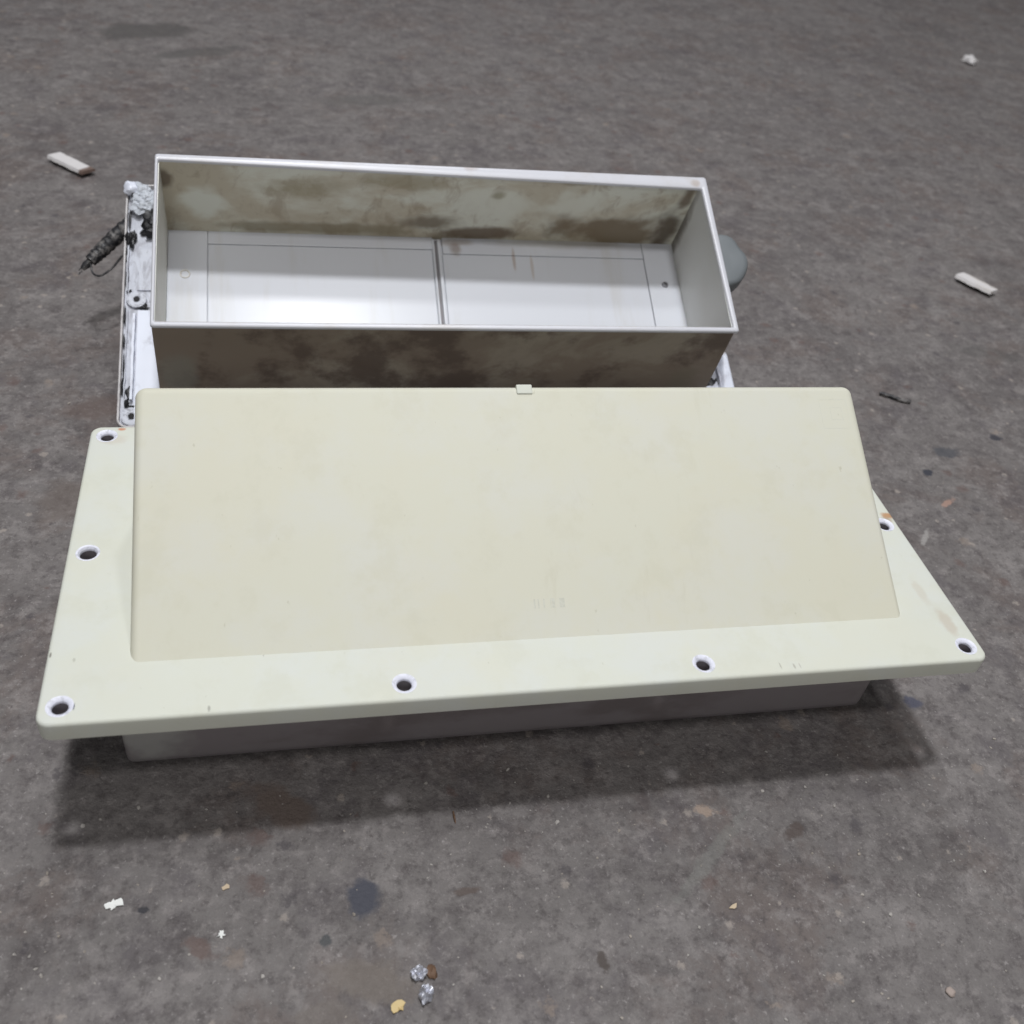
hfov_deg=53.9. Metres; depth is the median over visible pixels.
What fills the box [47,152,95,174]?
wood chip
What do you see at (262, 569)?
range hood vent
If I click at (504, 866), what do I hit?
grit
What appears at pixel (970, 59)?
stone crumb
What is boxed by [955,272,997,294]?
wood chip
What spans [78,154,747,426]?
duct unit
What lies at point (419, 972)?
foil scrap
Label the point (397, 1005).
wood flake
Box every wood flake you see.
[222,884,228,889]
[391,999,405,1013]
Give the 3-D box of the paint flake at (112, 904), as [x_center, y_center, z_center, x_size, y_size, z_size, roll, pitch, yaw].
[-0.219,0.216,0.554,0.010,0.001,0.007,-2,42,-13]
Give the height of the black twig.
0.005 m
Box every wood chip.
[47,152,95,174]
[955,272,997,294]
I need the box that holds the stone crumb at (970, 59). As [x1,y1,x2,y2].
[961,55,976,64]
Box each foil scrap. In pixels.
[410,964,427,980]
[418,984,433,1004]
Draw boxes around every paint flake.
[104,898,122,910]
[217,930,225,938]
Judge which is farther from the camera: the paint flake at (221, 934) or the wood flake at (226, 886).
the wood flake at (226, 886)
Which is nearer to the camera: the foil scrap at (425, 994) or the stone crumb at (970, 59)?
the foil scrap at (425, 994)
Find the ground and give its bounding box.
[0,0,1023,1023]
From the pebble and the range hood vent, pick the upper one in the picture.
the range hood vent
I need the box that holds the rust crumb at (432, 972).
[426,964,436,978]
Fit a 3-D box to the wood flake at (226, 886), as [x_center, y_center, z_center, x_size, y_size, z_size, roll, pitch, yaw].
[-0.162,0.212,0.570,0.004,0.001,0.004,-2,42,-13]
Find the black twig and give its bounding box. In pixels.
[879,391,910,403]
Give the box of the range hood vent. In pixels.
[36,385,984,761]
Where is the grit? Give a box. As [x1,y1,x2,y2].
[0,148,1006,1022]
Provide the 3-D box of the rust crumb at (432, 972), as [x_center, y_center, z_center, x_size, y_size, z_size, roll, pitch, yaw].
[-0.044,0.250,0.548,0.006,0.005,0.010,-2,42,-13]
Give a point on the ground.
(885, 138)
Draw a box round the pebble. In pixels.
[945,987,955,996]

